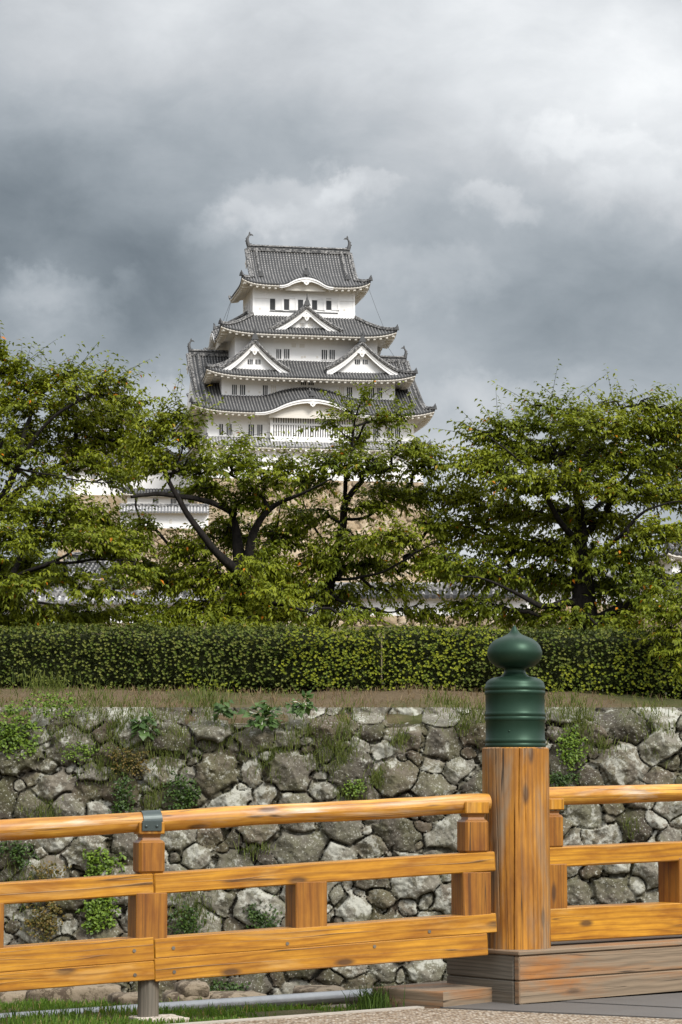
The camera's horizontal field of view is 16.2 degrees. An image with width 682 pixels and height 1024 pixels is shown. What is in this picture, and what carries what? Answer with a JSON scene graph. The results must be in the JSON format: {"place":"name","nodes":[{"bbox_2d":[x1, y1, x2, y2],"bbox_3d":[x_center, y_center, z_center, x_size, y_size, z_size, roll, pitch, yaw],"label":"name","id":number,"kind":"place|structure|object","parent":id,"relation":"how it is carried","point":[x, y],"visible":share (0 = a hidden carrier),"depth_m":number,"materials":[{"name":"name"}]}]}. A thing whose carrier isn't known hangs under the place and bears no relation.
{"place":"outdoors","nodes":[
{"label":"outdoors","id":0,"kind":"place"},
{"bbox_2d":[0,561,681,1023],"bbox_3d":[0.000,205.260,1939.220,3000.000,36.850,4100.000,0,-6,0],"label":"ground","id":1,"kind":"structure","parent":0,"point":[394,697],"depth_m":34.52,"materials":[{"name":"green plant"}]},
{"bbox_2d":[0,990,26,1004],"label":"bank rock","id":2,"kind":"object","parent":1,"relation":"on","point":[9,996],"visible":0.28,"depth_m":13.38,"materials":[{"name":"beige stone"}]},
{"bbox_2d":[0,531,80,589],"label":"hill tree","id":3,"kind":"object","parent":1,"relation":"on","point":[45,560],"visible":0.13,"depth_m":150.23,"materials":[{"name":"green plant"}]},
{"bbox_2d":[26,983,120,1003],"bbox_3d":[-1.506,2.722,13.525,0.550,0.134,0.342,1,-7,-10],"label":"bank rock","id":4,"kind":"object","parent":1,"relation":"on","point":[87,992],"visible":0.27,"depth_m":13.38,"materials":[{"name":"beige stone"}]},
{"bbox_2d":[36,552,130,589],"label":"corner turret","id":5,"kind":"object","parent":1,"relation":"on","point":[93,565],"visible":0.06,"depth_m":204.56,"materials":[{"name":"tile"}]},
{"bbox_2d":[0,320,167,512],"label":"cherry tree","id":6,"kind":"object","parent":1,"relation":"on","point":[16,455],"visible":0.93,"depth_m":39.98,"materials":[{"name":"green plant"}]},
{"bbox_2d":[0,460,189,634],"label":"cherry tree","id":7,"kind":"object","parent":1,"relation":"on","point":[16,586],"visible":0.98,"depth_m":37.90,"materials":[{"name":"green plant"}]},
{"bbox_2d":[57,382,137,560],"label":"lesser keep","id":8,"kind":"structure","parent":1,"relation":"on","point":[95,490],"depth_m":342.86,"materials":[{"name":"paint"}]},
{"bbox_2d":[3,590,215,622],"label":"plaster wall","id":9,"kind":"structure","parent":1,"relation":"on","point":[60,596],"depth_m":128.00,"materials":[{"name":"paint"}]},
{"bbox_2d":[89,562,150,589],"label":"hill tree","id":10,"kind":"object","parent":1,"relation":"on","point":[119,585],"visible":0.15,"depth_m":164.76,"materials":[{"name":"green plant"}]},
{"bbox_2d":[108,992,137,1005],"bbox_3d":[-1.134,2.585,12.690,0.178,0.089,0.332,1,-7,-12],"label":"bank rock","id":11,"kind":"object","parent":1,"relation":"on","point":[125,997],"visible":0.47,"depth_m":12.55,"materials":[{"name":"beige stone"}]},
{"bbox_2d":[129,1014,188,1022],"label":"footing stone","id":12,"kind":"object","parent":1,"relation":"on","point":[170,1016],"visible":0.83,"depth_m":11.48,"materials":[{"name":"stone"}]},
{"bbox_2d":[119,503,208,589],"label":"plaster wall","id":13,"kind":"structure","parent":1,"relation":"on","point":[168,516],"depth_m":269.28,"materials":[{"name":"paint"}]},
{"bbox_2d":[0,996,358,1023],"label":"lawn grass","id":14,"kind":"structure","parent":1,"relation":"on","point":[45,1005],"depth_m":12.01,"materials":[{"name":"green plant"}]},
{"bbox_2d":[0,988,371,1017],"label":"metal pipe","id":15,"kind":"object","parent":1,"relation":"on","point":[314,998],"visible":0.35,"depth_m":12.78,"materials":[{"name":"grey metal"}]},
{"bbox_2d":[162,990,212,1001],"bbox_3d":[-0.861,2.741,13.522,0.295,0.098,0.336,1,-7,-13],"label":"bank rock","id":16,"kind":"object","parent":1,"relation":"on","point":[173,995],"visible":0.34,"depth_m":13.38,"materials":[{"name":"beige stone"}]},
{"bbox_2d":[174,980,209,997],"bbox_3d":[-0.844,2.698,13.538,0.181,0.108,0.335,1,-7,-11],"label":"bank rock","id":17,"kind":"object","parent":1,"relation":"on","point":[192,988],"visible":0.69,"depth_m":13.39,"materials":[{"name":"beige stone"}]},
{"bbox_2d":[0,615,384,693],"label":"hedge","id":18,"kind":"object","parent":1,"relation":"on","point":[242,658],"visible":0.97,"depth_m":35.29,"materials":[{"name":"green plant"}]},
{"bbox_2d":[105,364,330,635],"bbox_3d":[-2.099,0.006,39.204,3.885,4.656,3.326,0,-6,0],"label":"cherry tree","id":19,"kind":"object","parent":1,"relation":"on","point":[237,584],"visible":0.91,"depth_m":38.75,"materials":[{"name":"green plant"}]},
{"bbox_2d":[209,991,265,998],"bbox_3d":[-0.593,2.744,13.523,0.360,0.086,0.350,0,-6,0],"label":"bank rock","id":20,"kind":"object","parent":1,"relation":"on","point":[223,994],"visible":0.42,"depth_m":13.42,"materials":[{"name":"beige stone"}]},
{"bbox_2d":[0,793,496,1016],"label":"wooden railing","id":21,"kind":"object","parent":1,"relation":"on","point":[148,953],"visible":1,"depth_m":11.71,"materials":[{"name":"brown wood"}]},
{"bbox_2d":[173,1006,423,1023],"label":"path edging","id":22,"kind":"object","parent":1,"relation":"on","point":[305,1015],"visible":0.4,"depth_m":11.46,"materials":[{"name":"beige stone"}]},
{"bbox_2d":[170,231,443,587],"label":"castle keep","id":23,"kind":"structure","parent":1,"relation":"on","point":[280,351],"depth_m":317.98,"materials":[{"name":"paint"}]},
{"bbox_2d":[120,449,192,503],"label":"castle gallery","id":24,"kind":"object","parent":23,"relation":"attached to","point":[156,485],"visible":0.16,"depth_m":318.09,"materials":[{"name":"white paint"}]},
{"bbox_2d":[170,498,176,503],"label":"window","id":25,"kind":"structure","parent":24,"relation":"in","point":[172,500],"depth_m":318.15,"materials":[{"name":"black"}]},
{"bbox_2d":[218,423,223,435],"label":"window","id":26,"kind":"structure","parent":23,"relation":"in","point":[221,425],"depth_m":312.80,"materials":[{"name":"white wood"}]},
{"bbox_2d":[226,423,231,435],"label":"window","id":27,"kind":"structure","parent":23,"relation":"in","point":[228,432],"depth_m":312.95,"materials":[{"name":"white wood"}]},
{"bbox_2d":[231,384,237,395],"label":"window","id":28,"kind":"structure","parent":23,"relation":"in","point":[234,387],"depth_m":315.64,"materials":[{"name":"white"}]},
{"bbox_2d":[239,384,245,395],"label":"window","id":29,"kind":"structure","parent":23,"relation":"in","point":[242,387],"depth_m":315.79,"materials":[{"name":"white"}]},
{"bbox_2d":[248,424,254,436],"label":"window","id":30,"kind":"structure","parent":23,"relation":"in","point":[252,433],"depth_m":313.49,"materials":[{"name":"white wood"}]},
{"bbox_2d":[256,424,262,436],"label":"window","id":31,"kind":"structure","parent":23,"relation":"in","point":[259,427],"depth_m":313.72,"materials":[{"name":"white wood"}]},
{"bbox_2d":[262,384,267,395],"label":"window","id":32,"kind":"structure","parent":23,"relation":"in","point":[264,387],"depth_m":316.33,"materials":[{"name":"white wood"}]},
{"bbox_2d":[270,385,276,393],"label":"window","id":33,"kind":"structure","parent":23,"relation":"in","point":[273,388],"depth_m":316.56,"materials":[{"name":"paint"}]},
{"bbox_2d":[270,299,282,310],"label":"window","id":34,"kind":"structure","parent":23,"relation":"in","point":[275,304],"depth_m":321.79,"materials":[{"name":"white"}]},
{"bbox_2d":[275,348,281,359],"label":"window","id":35,"kind":"structure","parent":23,"relation":"in","point":[278,351],"depth_m":319.20,"materials":[{"name":"white"}]},
{"bbox_2d":[283,348,289,359],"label":"window","id":36,"kind":"structure","parent":23,"relation":"in","point":[286,351],"depth_m":319.36,"materials":[{"name":"white"}]},
{"bbox_2d":[284,299,296,310],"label":"window","id":37,"kind":"structure","parent":23,"relation":"in","point":[289,304],"depth_m":322.18,"materials":[{"name":"white"}]},
{"bbox_2d":[298,299,310,309],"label":"window","id":38,"kind":"structure","parent":23,"relation":"in","point":[300,302],"depth_m":322.49,"materials":[{"name":"white"}]},
{"bbox_2d":[312,298,324,310],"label":"window","id":39,"kind":"structure","parent":23,"relation":"in","point":[316,304],"depth_m":322.89,"materials":[{"name":"white"}]},
{"bbox_2d":[321,349,327,360],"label":"window","id":40,"kind":"structure","parent":23,"relation":"in","point":[324,352],"depth_m":320.30,"materials":[{"name":"white"}]},
{"bbox_2d":[329,349,335,360],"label":"window","id":41,"kind":"structure","parent":23,"relation":"in","point":[332,352],"depth_m":320.53,"materials":[{"name":"white"}]},
{"bbox_2d":[326,299,339,310],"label":"window","id":42,"kind":"structure","parent":23,"relation":"in","point":[335,304],"depth_m":323.20,"materials":[{"name":"white"}]},
{"bbox_2d":[338,386,344,395],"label":"window","id":43,"kind":"structure","parent":23,"relation":"in","point":[341,388],"depth_m":318.27,"materials":[{"name":"paint"}]},
{"bbox_2d":[346,386,352,397],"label":"window","id":44,"kind":"structure","parent":23,"relation":"in","point":[349,389],"depth_m":318.43,"materials":[{"name":"white wood"}]},
{"bbox_2d":[368,387,374,398],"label":"window","id":45,"kind":"structure","parent":23,"relation":"in","point":[373,390],"depth_m":318.97,"materials":[{"name":"white wood"}]},
{"bbox_2d":[372,426,378,438],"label":"window","id":46,"kind":"structure","parent":23,"relation":"in","point":[373,430],"depth_m":316.49,"materials":[{"name":"white wood"}]},
{"bbox_2d":[376,387,382,398],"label":"window","id":47,"kind":"structure","parent":23,"relation":"in","point":[378,389],"depth_m":319.13,"materials":[{"name":"white wood"}]},
{"bbox_2d":[386,426,392,439],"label":"window","id":48,"kind":"structure","parent":23,"relation":"in","point":[390,429],"depth_m":316.80,"materials":[{"name":"white"}]},
{"bbox_2d":[394,427,400,439],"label":"window","id":49,"kind":"structure","parent":23,"relation":"in","point":[398,433],"depth_m":317.03,"materials":[{"name":"white"}]},
{"bbox_2d":[292,985,344,993],"bbox_3d":[-0.126,2.712,13.533,0.289,0.077,0.324,1,-7,-9],"label":"bank rock","id":50,"kind":"object","parent":1,"relation":"on","point":[307,988],"visible":0.42,"depth_m":13.46,"materials":[{"name":"beige stone"}]},
{"bbox_2d":[0,707,681,1006],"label":"moat wall","id":51,"kind":"structure","parent":1,"relation":"on","point":[439,761],"depth_m":32.51,"materials":[{"name":"stone"}]},
{"bbox_2d":[0,840,39,869],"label":"creeper","id":52,"kind":"object","parent":51,"relation":"attached to","point":[17,859],"visible":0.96,"depth_m":32.24,"materials":[{"name":"green plant"}]},
{"bbox_2d":[0,701,44,760],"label":"creeper","id":53,"kind":"object","parent":51,"relation":"attached to","point":[12,736],"visible":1,"depth_m":32.66,"materials":[{"name":"green plant"}]},
{"bbox_2d":[20,901,66,941],"bbox_3d":[-3.972,5.384,32.020,0.627,0.739,0.238,0,-6,0],"label":"creeper","id":54,"kind":"object","parent":51,"relation":"attached to","point":[50,915],"visible":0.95,"depth_m":32.00,"materials":[{"name":"brown plant"}]},
{"bbox_2d":[13,690,87,718],"bbox_3d":[-3.962,2.629,32.770,1.040,0.389,0.187,0,-6,0],"label":"creeper","id":55,"kind":"object","parent":51,"relation":"attached to","point":[50,706],"visible":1,"depth_m":32.76,"materials":[{"name":"green plant"}]},
{"bbox_2d":[29,861,71,879],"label":"creeper","id":56,"kind":"object","parent":51,"relation":"attached to","point":[50,872],"visible":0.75,"depth_m":32.17,"materials":[{"name":"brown plant"}]},
{"bbox_2d":[61,740,111,764],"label":"creeper","id":57,"kind":"object","parent":51,"relation":"attached to","point":[84,748],"visible":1,"depth_m":32.59,"materials":[{"name":"green plant"}]},
{"bbox_2d":[75,897,120,934],"bbox_3d":[-3.242,5.345,32.041,0.631,0.595,0.228,0,-6,0],"label":"creeper","id":58,"kind":"object","parent":51,"relation":"attached to","point":[99,911],"visible":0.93,"depth_m":32.02,"materials":[{"name":"green plant"}]},
{"bbox_2d":[82,847,126,876],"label":"creeper","id":59,"kind":"object","parent":51,"relation":"attached to","point":[109,862],"visible":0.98,"depth_m":32.20,"materials":[{"name":"green plant"}]},
{"bbox_2d":[108,772,135,813],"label":"creeper","id":60,"kind":"object","parent":51,"relation":"attached to","point":[123,806],"visible":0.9,"depth_m":32.44,"materials":[{"name":"green plant"}]},
{"bbox_2d":[108,747,153,778],"bbox_3d":[-2.873,3.405,32.569,0.683,0.444,0.163,0,-6,0],"label":"creeper","id":61,"kind":"object","parent":51,"relation":"attached to","point":[130,758],"visible":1,"depth_m":32.57,"materials":[{"name":"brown plant"}]},
{"bbox_2d":[129,710,159,740],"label":"broadleaf weed","id":62,"kind":"object","parent":51,"relation":"on","point":[143,734],"visible":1,"depth_m":32.64,"materials":[{"name":"green plant"}]},
{"bbox_2d":[162,770,201,809],"bbox_3d":[-2.151,3.824,32.448,0.536,0.681,0.199,0,-6,0],"label":"creeper","id":63,"kind":"object","parent":51,"relation":"attached to","point":[188,796],"visible":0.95,"depth_m":32.45,"materials":[{"name":"green plant"}]},
{"bbox_2d":[167,901,208,934],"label":"creeper","id":64,"kind":"object","parent":51,"relation":"attached to","point":[187,924],"visible":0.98,"depth_m":32.00,"materials":[{"name":"green plant"}]},
{"bbox_2d":[212,698,236,720],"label":"broadleaf weed","id":65,"kind":"object","parent":51,"relation":"on","point":[226,711],"visible":1,"depth_m":32.73,"materials":[{"name":"green plant"}]},
{"bbox_2d":[209,977,250,990],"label":"creeper","id":66,"kind":"object","parent":51,"relation":"attached to","point":[231,987],"visible":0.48,"depth_m":31.77,"materials":[{"name":"green plant"}]},
{"bbox_2d":[237,700,282,731],"bbox_3d":[-1.104,2.777,32.669,0.636,0.445,0.499,0,-6,0],"label":"broadleaf weed","id":67,"kind":"object","parent":51,"relation":"on","point":[261,722],"visible":1,"depth_m":32.65,"materials":[{"name":"green plant"}]},
{"bbox_2d":[243,892,281,928],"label":"creeper","id":68,"kind":"object","parent":51,"relation":"attached to","point":[259,916],"visible":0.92,"depth_m":32.00,"materials":[{"name":"green plant"}]},
{"bbox_2d":[285,690,316,718],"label":"broadleaf weed","id":69,"kind":"object","parent":51,"relation":"on","point":[297,708],"visible":1,"depth_m":32.75,"materials":[{"name":"green plant"}]},
{"bbox_2d":[0,665,681,934],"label":"wall grass","id":70,"kind":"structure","parent":51,"relation":"attached to","point":[99,766],"depth_m":32.71,"materials":[{"name":"green plant"}]},
{"bbox_2d":[342,778,366,796],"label":"creeper","id":71,"kind":"object","parent":51,"relation":"attached to","point":[356,789],"visible":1,"depth_m":32.47,"materials":[{"name":"green plant"}]},
{"bbox_2d":[549,769,581,786],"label":"creeper","id":72,"kind":"object","parent":51,"relation":"attached to","point":[558,780],"visible":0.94,"depth_m":32.49,"materials":[{"name":"green plant"}]},
{"bbox_2d":[556,724,587,780],"bbox_3d":[3.148,3.266,32.608,0.489,0.772,0.217,0,-6,0],"label":"creeper","id":73,"kind":"object","parent":51,"relation":"attached to","point":[569,742],"visible":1,"depth_m":32.61,"materials":[{"name":"green plant"}]},
{"bbox_2d":[0,683,681,719],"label":"dry grass","id":74,"kind":"structure","parent":1,"relation":"on","point":[258,692],"depth_m":34.47,"materials":[{"name":"plant"}]},
{"bbox_2d":[245,377,471,637],"bbox_3d":[0.329,-0.010,39.552,3.808,4.519,2.847,0,-6,0],"label":"cherry tree","id":75,"kind":"object","parent":1,"relation":"on","point":[334,566],"visible":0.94,"depth_m":39.62,"materials":[{"name":"green plant"}]},
{"bbox_2d":[340,982,404,1010],"bbox_3d":[0.176,2.459,12.100,0.371,0.213,0.493,2,-7,-15],"label":"grass tuft","id":76,"kind":"object","parent":1,"relation":"on","point":[375,1001],"visible":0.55,"depth_m":12.07,"materials":[{"name":"green plant"}]},
{"bbox_2d":[223,582,531,625],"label":"plaster wall","id":77,"kind":"structure","parent":1,"relation":"on","point":[433,597],"depth_m":121.88,"materials":[{"name":"paint"}]},
{"bbox_2d":[372,981,491,1007],"bbox_3d":[0.518,2.481,12.231,0.447,0.125,0.571,-6,-9,43],"label":"timber step","id":78,"kind":"object","parent":1,"relation":"on","point":[437,994],"visible":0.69,"depth_m":12.05,"materials":[{"name":"brown wood"}]},
{"bbox_2d":[380,620,681,698],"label":"hedge","id":79,"kind":"object","parent":1,"relation":"on","point":[613,661],"visible":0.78,"depth_m":35.29,"materials":[{"name":"green plant"}]},
{"bbox_2d":[401,359,681,638],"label":"cherry tree","id":80,"kind":"object","parent":1,"relation":"on","point":[577,517],"visible":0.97,"depth_m":39.12,"materials":[{"name":"green plant"}]},
{"bbox_2d":[530,561,570,611],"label":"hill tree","id":81,"kind":"object","parent":1,"relation":"on","point":[534,607],"depth_m":150.29,"materials":[{"name":"green plant"}]},
{"bbox_2d":[440,991,681,1018],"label":"paving","id":82,"kind":"structure","parent":1,"relation":"on","point":[665,1005],"depth_m":11.92,"materials":[{"name":"grey stone"}]},
{"bbox_2d":[447,935,681,1004],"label":"plank plinth","id":83,"kind":"structure","parent":82,"relation":"on","point":[570,970],"depth_m":12.35,"materials":[{"name":"brown wood"}]},
{"bbox_2d":[482,625,550,954],"bbox_3d":[0.905,1.425,12.418,0.347,1.684,0.347,0,-6,0],"label":"bridge post","id":84,"kind":"object","parent":83,"relation":"on","point":[515,768],"visible":0.84,"depth_m":12.27,"materials":[{"name":"brown wood"}]},
{"bbox_2d":[549,784,681,941],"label":"wooden railing","id":85,"kind":"object","parent":83,"relation":"on","point":[662,916],"visible":0.69,"depth_m":12.74,"materials":[{"name":"brown wood"}]},
{"bbox_2d":[537,573,681,623],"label":"plaster wall","id":86,"kind":"structure","parent":1,"relation":"on","point":[609,575],"depth_m":126.08,"materials":[{"name":"paint"}]},
{"bbox_2d":[587,537,681,693],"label":"cherry tree","id":87,"kind":"object","parent":1,"relation":"on","point":[668,616],"visible":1,"depth_m":34.82,"materials":[{"name":"green plant"}]},
{"bbox_2d":[648,540,681,572],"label":"gatehouse","id":88,"kind":"object","parent":1,"relation":"on","point":[677,555],"visible":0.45,"depth_m":188.31,"materials":[{"name":"paint"}]},
{"bbox_2d":[0,0,681,576],"label":"sky","id":89,"kind":"structure","parent":0,"point":[505,176],"materials":[{"name":"grey"}]},
{"bbox_2d":[213,1008,681,1023],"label":"gravel path","id":90,"kind":"structure","parent":0,"point":[432,1016],"depth_m":11.37,"materials":[{"name":"beige gravel"}]}
]}

